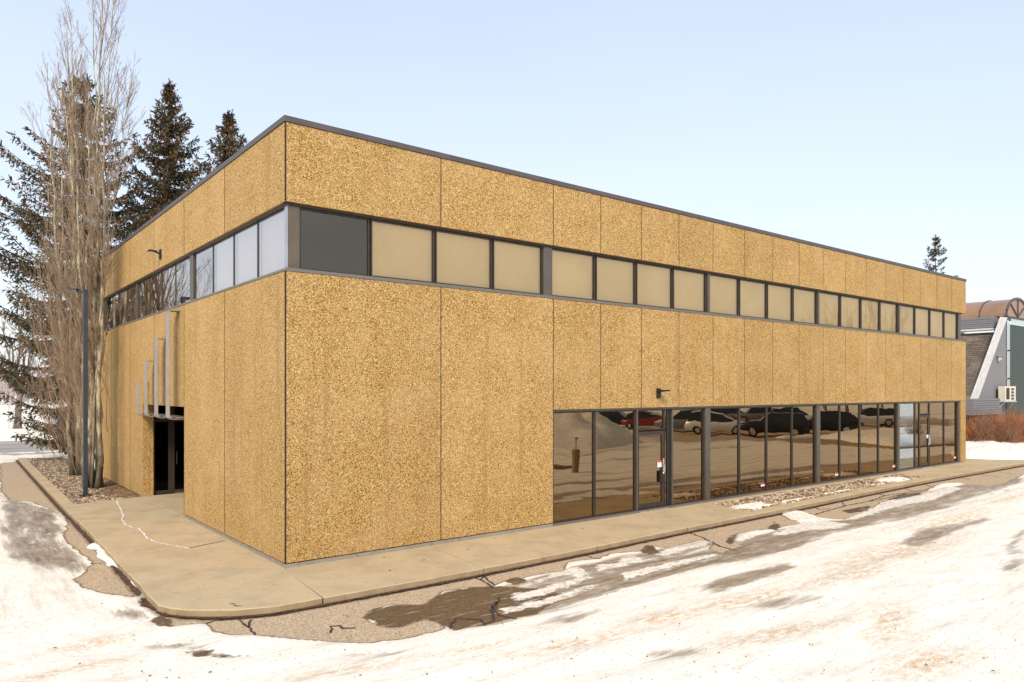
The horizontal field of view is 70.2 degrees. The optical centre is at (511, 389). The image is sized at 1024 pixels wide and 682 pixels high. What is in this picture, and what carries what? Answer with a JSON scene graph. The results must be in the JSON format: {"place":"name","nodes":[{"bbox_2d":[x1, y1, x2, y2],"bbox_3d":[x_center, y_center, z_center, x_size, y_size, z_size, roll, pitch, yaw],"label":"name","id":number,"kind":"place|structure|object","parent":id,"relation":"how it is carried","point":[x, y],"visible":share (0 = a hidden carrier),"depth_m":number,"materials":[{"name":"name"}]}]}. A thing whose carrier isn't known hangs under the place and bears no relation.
{"place":"outdoors","nodes":[
{"label":"outdoors","id":0,"kind":"place"},
{"bbox_2d":[0,440,63,454],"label":"road","id":1,"kind":"structure","parent":0,"point":[11,447],"depth_m":40.71,"materials":[{"name":"white snow"}]},
{"bbox_2d":[0,388,1023,681],"bbox_3d":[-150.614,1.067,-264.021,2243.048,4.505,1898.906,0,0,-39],"label":"ground","id":2,"kind":"structure","parent":0,"point":[934,574],"depth_m":10.71,"materials":[{"name":"white snow"}]},
{"bbox_2d":[0,314,43,428],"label":"bare tree","id":3,"kind":"object","parent":2,"relation":"on","point":[19,397],"visible":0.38,"depth_m":60.34,"materials":[{"name":"grey plant"}]},
{"bbox_2d":[0,404,57,428],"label":"chain link fence","id":4,"kind":"object","parent":2,"relation":"on","point":[23,413],"visible":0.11,"depth_m":59.85,"materials":[{"name":"metal"}]},
{"bbox_2d":[0,365,58,402],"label":"distant woods","id":5,"kind":"object","parent":2,"relation":"on","point":[7,391],"visible":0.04,"depth_m":140.99,"materials":[{"name":"plant"}]},
{"bbox_2d":[26,457,139,503],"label":"mulch","id":6,"kind":"object","parent":2,"relation":"on","point":[120,492],"visible":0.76,"depth_m":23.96,"materials":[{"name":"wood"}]},
{"bbox_2d":[0,0,109,475],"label":"bare poplar","id":7,"kind":"object","parent":6,"relation":"on","point":[75,435],"visible":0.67,"depth_m":27.35,"materials":[{"name":"brown plant"}]},
{"bbox_2d":[5,0,145,488],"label":"bare poplar","id":8,"kind":"object","parent":6,"relation":"on","point":[96,345],"visible":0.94,"depth_m":23.81,"materials":[{"name":"brown plant"}]},
{"bbox_2d":[65,287,90,496],"bbox_3d":[-13.203,0.055,22.159,0.777,6.370,0.381,0,0,-9],"label":"lamp post","id":9,"kind":"object","parent":6,"relation":"on","point":[85,392],"visible":1,"depth_m":22.14,"materials":[{"name":"grey metal"}]},
{"bbox_2d":[0,73,177,454],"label":"spruce tree","id":10,"kind":"object","parent":2,"relation":"on","point":[124,218],"visible":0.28,"depth_m":32.64,"materials":[{"name":"green plant"}]},
{"bbox_2d":[42,78,209,458],"bbox_3d":[-17.900,-5.935,37.786,11.365,20.666,11.152,0,0,-39],"label":"spruce tree","id":11,"kind":"object","parent":2,"relation":"on","point":[169,130],"visible":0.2,"depth_m":37.53,"materials":[{"name":"green plant"}]},
{"bbox_2d":[190,109,248,187],"bbox_3d":[-15.108,-5.870,38.983,8.756,18.343,8.354,0,0,-39],"label":"spruce tree","id":12,"kind":"object","parent":2,"relation":"on","point":[229,146],"visible":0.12,"depth_m":38.63,"materials":[{"name":"green plant"}]},
{"bbox_2d":[16,469,1015,677],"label":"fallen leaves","id":13,"kind":"object","parent":2,"relation":"on","point":[557,609],"visible":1,"depth_m":10.14,"materials":[{"name":"brown plant"}]},
{"bbox_2d":[15,460,1022,618],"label":"curb","id":14,"kind":"structure","parent":2,"relation":"on","point":[137,592],"depth_m":13.28,"materials":[{"name":"beige concrete"}]},
{"bbox_2d":[87,543,117,567],"bbox_3d":[-8.117,3.293,14.535,0.353,0.075,3.072,0,0,-39],"label":"snow patch","id":15,"kind":"object","parent":14,"relation":"on","point":[102,555],"visible":0.59,"depth_m":14.48,"materials":[{"name":"white snow"}]},
{"bbox_2d":[101,115,966,567],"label":"office building","id":16,"kind":"structure","parent":2,"relation":"on","point":[325,343],"depth_m":17.05,"materials":[{"name":"stone"}]},
{"bbox_2d":[111,293,118,327],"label":"window","id":17,"kind":"structure","parent":16,"relation":"in","point":[115,322],"depth_m":25.62,"materials":[{"name":"brown glass"}]},
{"bbox_2d":[119,289,127,324],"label":"window","id":18,"kind":"structure","parent":16,"relation":"in","point":[123,296],"depth_m":24.55,"materials":[{"name":"brown glass"}]},
{"bbox_2d":[128,285,135,321],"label":"window","id":19,"kind":"structure","parent":16,"relation":"in","point":[132,290],"depth_m":23.45,"materials":[{"name":"brown glass"}]},
{"bbox_2d":[139,277,149,317],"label":"window","id":20,"kind":"structure","parent":16,"relation":"in","point":[144,286],"depth_m":22.13,"materials":[{"name":"brown glass"}]},
{"bbox_2d":[147,249,161,258],"bbox_3d":[-9.802,-3.730,19.951,0.340,0.260,0.220,0,0,-39],"label":"wall light","id":21,"kind":"object","parent":16,"relation":"attached to","point":[159,252],"visible":1,"depth_m":19.98,"materials":[{"name":"black metal"}]},
{"bbox_2d":[150,271,161,313],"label":"window","id":22,"kind":"structure","parent":16,"relation":"in","point":[155,280],"depth_m":20.95,"materials":[{"name":"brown glass"}]},
{"bbox_2d":[153,405,183,494],"bbox_3d":[-10.004,1.813,22.805,2.293,2.745,0.125,0,0,-39],"label":"side door","id":23,"kind":"structure","parent":16,"relation":"in","point":[168,434],"depth_m":22.38,"materials":[{"name":"black glass"}]},
{"bbox_2d":[162,264,175,309],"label":"window","id":24,"kind":"structure","parent":16,"relation":"in","point":[169,274],"depth_m":19.81,"materials":[{"name":"grey glass"}]},
{"bbox_2d":[176,257,189,304],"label":"window","id":25,"kind":"structure","parent":16,"relation":"in","point":[182,267],"depth_m":18.71,"materials":[{"name":"grey glass"}]},
{"bbox_2d":[195,245,212,298],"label":"window","id":26,"kind":"structure","parent":16,"relation":"in","point":[204,258],"depth_m":17.27,"materials":[{"name":"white glass"}]},
{"bbox_2d":[213,234,233,292],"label":"window","id":27,"kind":"structure","parent":16,"relation":"in","point":[223,250],"depth_m":16.15,"materials":[{"name":"white glass"}]},
{"bbox_2d":[234,222,257,284],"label":"window","id":28,"kind":"structure","parent":16,"relation":"in","point":[246,239],"depth_m":14.97,"materials":[{"name":"white glass"}]},
{"bbox_2d":[258,208,283,276],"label":"window","id":29,"kind":"structure","parent":16,"relation":"in","point":[271,228],"depth_m":13.97,"materials":[{"name":"white glass"}]},
{"bbox_2d":[300,207,369,275],"bbox_3d":[-3.348,-2.770,13.766,1.420,1.130,0.060,0,0,-39],"label":"window","id":30,"kind":"structure","parent":16,"relation":"in","point":[312,210],"depth_m":13.92,"materials":[{"name":"grey glass"}]},
{"bbox_2d":[370,219,434,282],"bbox_3d":[-2.204,-2.770,14.690,1.460,1.130,0.080,0,0,-39],"label":"window","id":31,"kind":"structure","parent":16,"relation":"in","point":[397,250],"depth_m":14.71,"materials":[{"name":"beige glass"}]},
{"bbox_2d":[435,229,491,288],"bbox_3d":[-1.036,-2.770,15.622,1.470,1.130,0.080,0,0,-39],"label":"window","id":32,"kind":"structure","parent":16,"relation":"in","point":[461,259],"depth_m":15.65,"materials":[{"name":"beige glass"}]},
{"bbox_2d":[492,239,542,294],"bbox_3d":[0.126,-2.770,16.548,1.440,1.130,0.080,0,0,-39],"label":"window","id":33,"kind":"structure","parent":16,"relation":"in","point":[516,267],"depth_m":16.57,"materials":[{"name":"beige glass"}]},
{"bbox_2d":[552,248,594,299],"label":"window","id":34,"kind":"structure","parent":16,"relation":"in","point":[573,273],"depth_m":17.66,"materials":[{"name":"beige glass"}]},
{"bbox_2d":[553,411,593,522],"bbox_3d":[1.475,1.833,17.598,1.400,2.625,0.060,0,0,-39],"label":"window","id":35,"kind":"structure","parent":16,"relation":"in","point":[573,430],"depth_m":17.61,"materials":[{"name":"brown glass"}]},
{"bbox_2d":[594,410,634,516],"bbox_3d":[2.613,1.833,18.506,1.490,2.625,0.060,0,0,-39],"label":"window","id":36,"kind":"structure","parent":16,"relation":"in","point":[614,430],"depth_m":18.50,"materials":[{"name":"brown glass"}]},
{"bbox_2d":[595,255,635,304],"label":"window","id":37,"kind":"structure","parent":16,"relation":"in","point":[615,279],"depth_m":18.58,"materials":[{"name":"beige glass"}]},
{"bbox_2d":[638,430,664,508],"bbox_3d":[3.689,2.113,19.329,1.100,2.025,0.124,0,0,-39],"label":"door","id":38,"kind":"structure","parent":16,"relation":"in","point":[651,466],"depth_m":19.37,"materials":[{"name":"brown glass"}]},
{"bbox_2d":[636,262,672,308],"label":"window","id":39,"kind":"structure","parent":16,"relation":"in","point":[654,283],"depth_m":19.53,"materials":[{"name":"beige glass"}]},
{"bbox_2d":[656,388,669,397],"bbox_3d":[3.984,0.090,19.215,0.220,0.260,0.340,0,0,-39],"label":"wall light","id":40,"kind":"object","parent":16,"relation":"attached to","point":[658,392],"visible":1,"depth_m":19.29,"materials":[{"name":"black metal"}]},
{"bbox_2d":[668,409,670,505],"bbox_3d":[4.260,1.833,19.819,0.115,2.625,0.060,0,0,-39],"label":"window mullion","id":41,"kind":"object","parent":16,"relation":"in","point":[669,410],"depth_m":19.80,"materials":[{"name":"metal"}]},
{"bbox_2d":[673,408,703,504],"bbox_3d":[4.902,1.833,20.331,1.405,2.625,0.060,0,0,-39],"label":"window","id":42,"kind":"structure","parent":16,"relation":"in","point":[688,423],"depth_m":20.36,"materials":[{"name":"brown glass"}]},
{"bbox_2d":[673,268,705,311],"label":"window","id":43,"kind":"structure","parent":16,"relation":"in","point":[689,287],"depth_m":20.47,"materials":[{"name":"beige glass"}]},
{"bbox_2d":[710,274,738,315],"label":"window","id":44,"kind":"structure","parent":16,"relation":"in","point":[724,290],"depth_m":21.50,"materials":[{"name":"beige glass"}]},
{"bbox_2d":[710,407,738,498],"bbox_3d":[6.219,1.833,21.381,1.485,2.625,0.060,0,0,-39],"label":"window","id":45,"kind":"structure","parent":16,"relation":"in","point":[724,421],"depth_m":21.41,"materials":[{"name":"glass"}]},
{"bbox_2d":[739,279,766,318],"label":"window","id":46,"kind":"structure","parent":16,"relation":"in","point":[752,294],"depth_m":22.39,"materials":[{"name":"beige glass"}]},
{"bbox_2d":[739,406,766,494],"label":"window","id":47,"kind":"structure","parent":16,"relation":"in","point":[752,420],"depth_m":22.30,"materials":[{"name":"glass"}]},
{"bbox_2d":[767,406,791,489],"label":"window","id":48,"kind":"structure","parent":16,"relation":"in","point":[779,418],"depth_m":23.23,"materials":[{"name":"brown glass"}]},
{"bbox_2d":[767,283,792,321],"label":"window","id":49,"kind":"structure","parent":16,"relation":"in","point":[778,296],"depth_m":23.33,"materials":[{"name":"beige glass"}]},
{"bbox_2d":[792,405,814,486],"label":"window","id":50,"kind":"structure","parent":16,"relation":"in","point":[803,416],"depth_m":24.13,"materials":[{"name":"brown glass"}]},
{"bbox_2d":[793,287,816,323],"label":"window","id":51,"kind":"structure","parent":16,"relation":"in","point":[803,299],"depth_m":24.27,"materials":[{"name":"beige glass"}]},
{"bbox_2d":[820,292,839,326],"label":"window","id":52,"kind":"structure","parent":16,"relation":"in","point":[829,302],"depth_m":25.28,"materials":[{"name":"beige glass"}]},
{"bbox_2d":[820,405,839,481],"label":"window","id":53,"kind":"structure","parent":16,"relation":"in","point":[829,414],"depth_m":25.18,"materials":[{"name":"brown glass"}]},
{"bbox_2d":[840,404,859,478],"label":"window","id":54,"kind":"structure","parent":16,"relation":"in","point":[849,413],"depth_m":26.06,"materials":[{"name":"brown glass"}]},
{"bbox_2d":[840,295,860,328],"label":"window","id":55,"kind":"structure","parent":16,"relation":"in","point":[850,307],"depth_m":26.21,"materials":[{"name":"beige glass"}]},
{"bbox_2d":[860,404,878,475],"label":"window","id":56,"kind":"structure","parent":16,"relation":"in","point":[869,413],"depth_m":26.99,"materials":[{"name":"brown glass"}]},
{"bbox_2d":[861,298,879,330],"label":"window","id":57,"kind":"structure","parent":16,"relation":"in","point":[870,309],"depth_m":27.16,"materials":[{"name":"beige glass"}]},
{"bbox_2d":[879,403,896,472],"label":"window","id":58,"kind":"structure","parent":16,"relation":"in","point":[887,411],"depth_m":27.90,"materials":[{"name":"brown glass"}]},
{"bbox_2d":[880,301,897,332],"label":"window","id":59,"kind":"structure","parent":16,"relation":"in","point":[888,311],"depth_m":28.07,"materials":[{"name":"beige glass"}]},
{"bbox_2d":[900,305,914,334],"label":"window","id":60,"kind":"structure","parent":16,"relation":"in","point":[907,313],"depth_m":29.09,"materials":[{"name":"beige glass"}]},
{"bbox_2d":[900,403,914,469],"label":"window","id":61,"kind":"structure","parent":16,"relation":"in","point":[907,410],"depth_m":28.97,"materials":[{"name":"grey glass"}]},
{"bbox_2d":[915,403,919,467],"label":"window","id":62,"kind":"structure","parent":16,"relation":"in","point":[917,405],"depth_m":29.55,"materials":[{"name":"glass"}]},
{"bbox_2d":[915,307,929,335],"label":"window","id":63,"kind":"structure","parent":16,"relation":"in","point":[922,316],"depth_m":29.97,"materials":[{"name":"beige glass"}]},
{"bbox_2d":[920,415,930,465],"bbox_3d":[16.945,2.083,29.900,0.930,2.085,0.124,0,0,-39],"label":"door","id":64,"kind":"structure","parent":16,"relation":"in","point":[925,440],"depth_m":29.97,"materials":[{"name":"glass"}]},
{"bbox_2d":[928,402,943,465],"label":"window","id":65,"kind":"structure","parent":16,"relation":"in","point":[936,409],"depth_m":30.69,"materials":[{"name":"brown glass"}]},
{"bbox_2d":[930,310,943,337],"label":"window","id":66,"kind":"structure","parent":16,"relation":"in","point":[936,317],"depth_m":30.83,"materials":[{"name":"beige glass"}]},
{"bbox_2d":[944,402,956,462],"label":"window","id":67,"kind":"structure","parent":16,"relation":"in","point":[950,408],"depth_m":31.60,"materials":[{"name":"brown glass"}]},
{"bbox_2d":[944,312,957,338],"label":"window","id":68,"kind":"structure","parent":16,"relation":"in","point":[950,319],"depth_m":31.74,"materials":[{"name":"beige glass"}]},
{"bbox_2d":[90,472,1014,634],"bbox_3d":[7.434,3.312,18.714,31.682,0.001,6.977,0,0,-30],"label":"asphalt crack","id":69,"kind":"object","parent":2,"relation":"on","point":[451,623],"visible":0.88,"depth_m":10.87,"materials":[{"name":"black asphalt"}]},
{"bbox_2d":[922,234,965,333],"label":"spruce tree","id":70,"kind":"object","parent":2,"relation":"on","point":[932,255],"visible":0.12,"depth_m":77.81,"materials":[{"name":"green plant"}]},
{"bbox_2d":[966,411,993,440],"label":"leafless shrub","id":71,"kind":"object","parent":2,"relation":"on","point":[968,428],"visible":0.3,"depth_m":40.74,"materials":[{"name":"brown plant"}]},
{"bbox_2d":[966,411,1003,441],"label":"leafless shrub","id":72,"kind":"object","parent":2,"relation":"on","point":[978,433],"visible":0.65,"depth_m":40.28,"materials":[{"name":"brown plant"}]},
{"bbox_2d":[960,297,1023,429],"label":"vaulted building","id":73,"kind":"structure","parent":2,"relation":"on","point":[988,373],"depth_m":44.82,"materials":[{"name":"grey paint"}]},
{"bbox_2d":[998,386,1016,409],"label":"air conditioner","id":74,"kind":"object","parent":73,"relation":"attached to","point":[1006,393],"visible":0.98,"depth_m":43.65,"materials":[{"name":"white metal"}]},
{"bbox_2d":[1006,350,1009,377],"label":"window","id":75,"kind":"structure","parent":73,"relation":"in","point":[1007,351],"depth_m":45.18,"materials":[{"name":"white glass"}]},
{"bbox_2d":[1006,402,1009,421],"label":"downspout","id":76,"kind":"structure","parent":73,"relation":"in","point":[1007,403],"depth_m":45.06,"materials":[{"name":"grey metal"}]},
{"bbox_2d":[1006,319,1010,349],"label":"window","id":77,"kind":"structure","parent":73,"relation":"in","point":[1008,320],"depth_m":45.23,"materials":[{"name":"white glass"}]},
{"bbox_2d":[966,439,1023,459],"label":"snow bank","id":78,"kind":"structure","parent":2,"relation":"on","point":[990,449],"depth_m":34.38,"materials":[{"name":"white snow"}]},
{"bbox_2d":[966,407,1022,439],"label":"leafless shrub","id":79,"kind":"object","parent":78,"relation":"on","point":[999,422],"visible":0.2,"depth_m":40.85,"materials":[{"name":"brown plant"}]},
{"bbox_2d":[990,410,1023,441],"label":"leafless shrub","id":80,"kind":"object","parent":78,"relation":"on","point":[1013,424],"visible":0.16,"depth_m":40.72,"materials":[{"name":"brown plant"}]},
{"bbox_2d":[994,410,1023,442],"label":"leafless shrub","id":81,"kind":"object","parent":78,"relation":"on","point":[1017,418],"visible":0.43,"depth_m":40.54,"materials":[{"name":"brown plant"}]},
{"bbox_2d":[994,408,1023,426],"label":"leafless shrub","id":82,"kind":"object","parent":78,"relation":"on","point":[1006,415],"visible":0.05,"depth_m":43.72,"materials":[{"name":"brown plant"}]},
{"bbox_2d":[1004,402,1023,429],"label":"leafless shrub","id":83,"kind":"object","parent":78,"relation":"on","point":[1015,413],"visible":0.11,"depth_m":44.13,"materials":[{"name":"brown plant"}]},
{"bbox_2d":[971,409,1023,442],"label":"leafless shrub","id":84,"kind":"object","parent":2,"relation":"on","point":[1008,435],"visible":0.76,"depth_m":39.61,"materials":[{"name":"brown plant"}]},
{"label":"gravel bed","id":85,"kind":"structure","parent":2,"relation":"on","visible":0},
{"bbox_2d":[709,474,925,510],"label":"gravel","id":86,"kind":"structure","parent":85,"relation":"on","point":[776,499],"depth_m":22.55,"materials":[{"name":"beige gravel"}]},
{"bbox_2d":[731,502,771,509],"bbox_3d":[6.634,3.201,20.067,2.105,0.098,0.875,0,0,-39],"label":"snow patch","id":87,"kind":"object","parent":86,"relation":"on","point":[755,505],"visible":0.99,"depth_m":19.89,"materials":[{"name":"white snow"}]},
{"bbox_2d":[782,498,802,502],"bbox_3d":[8.125,3.210,21.099,1.639,0.080,0.346,0,0,-39],"label":"snow patch","id":88,"kind":"object","parent":86,"relation":"on","point":[783,501],"visible":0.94,"depth_m":21.10,"materials":[{"name":"white snow"}]},
{"bbox_2d":[876,477,908,481],"bbox_3d":[13.528,3.198,25.969,2.510,0.104,1.058,0,0,-39],"label":"snow patch","id":89,"kind":"object","parent":85,"relation":"on","point":[890,479],"visible":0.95,"depth_m":25.82,"materials":[{"name":"white snow"}]},
{"bbox_2d":[0,0,1023,384],"label":"sky","id":90,"kind":"structure","parent":0,"point":[874,128],"materials":[{"name":"blue"}]},
{"bbox_2d":[18,458,1023,616],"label":"pavement","id":91,"kind":"structure","parent":0,"point":[217,578],"depth_m":14.31,"materials":[{"name":"concrete"}]},
{"bbox_2d":[116,501,188,548],"bbox_3d":[-9.156,3.196,17.664,0.545,0.001,8.020,0,0,-38],"label":"joint sealant","id":92,"kind":"object","parent":91,"relation":"on","point":[139,528],"visible":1,"depth_m":16.71,"materials":[{"name":"white rubber"}]}
]}

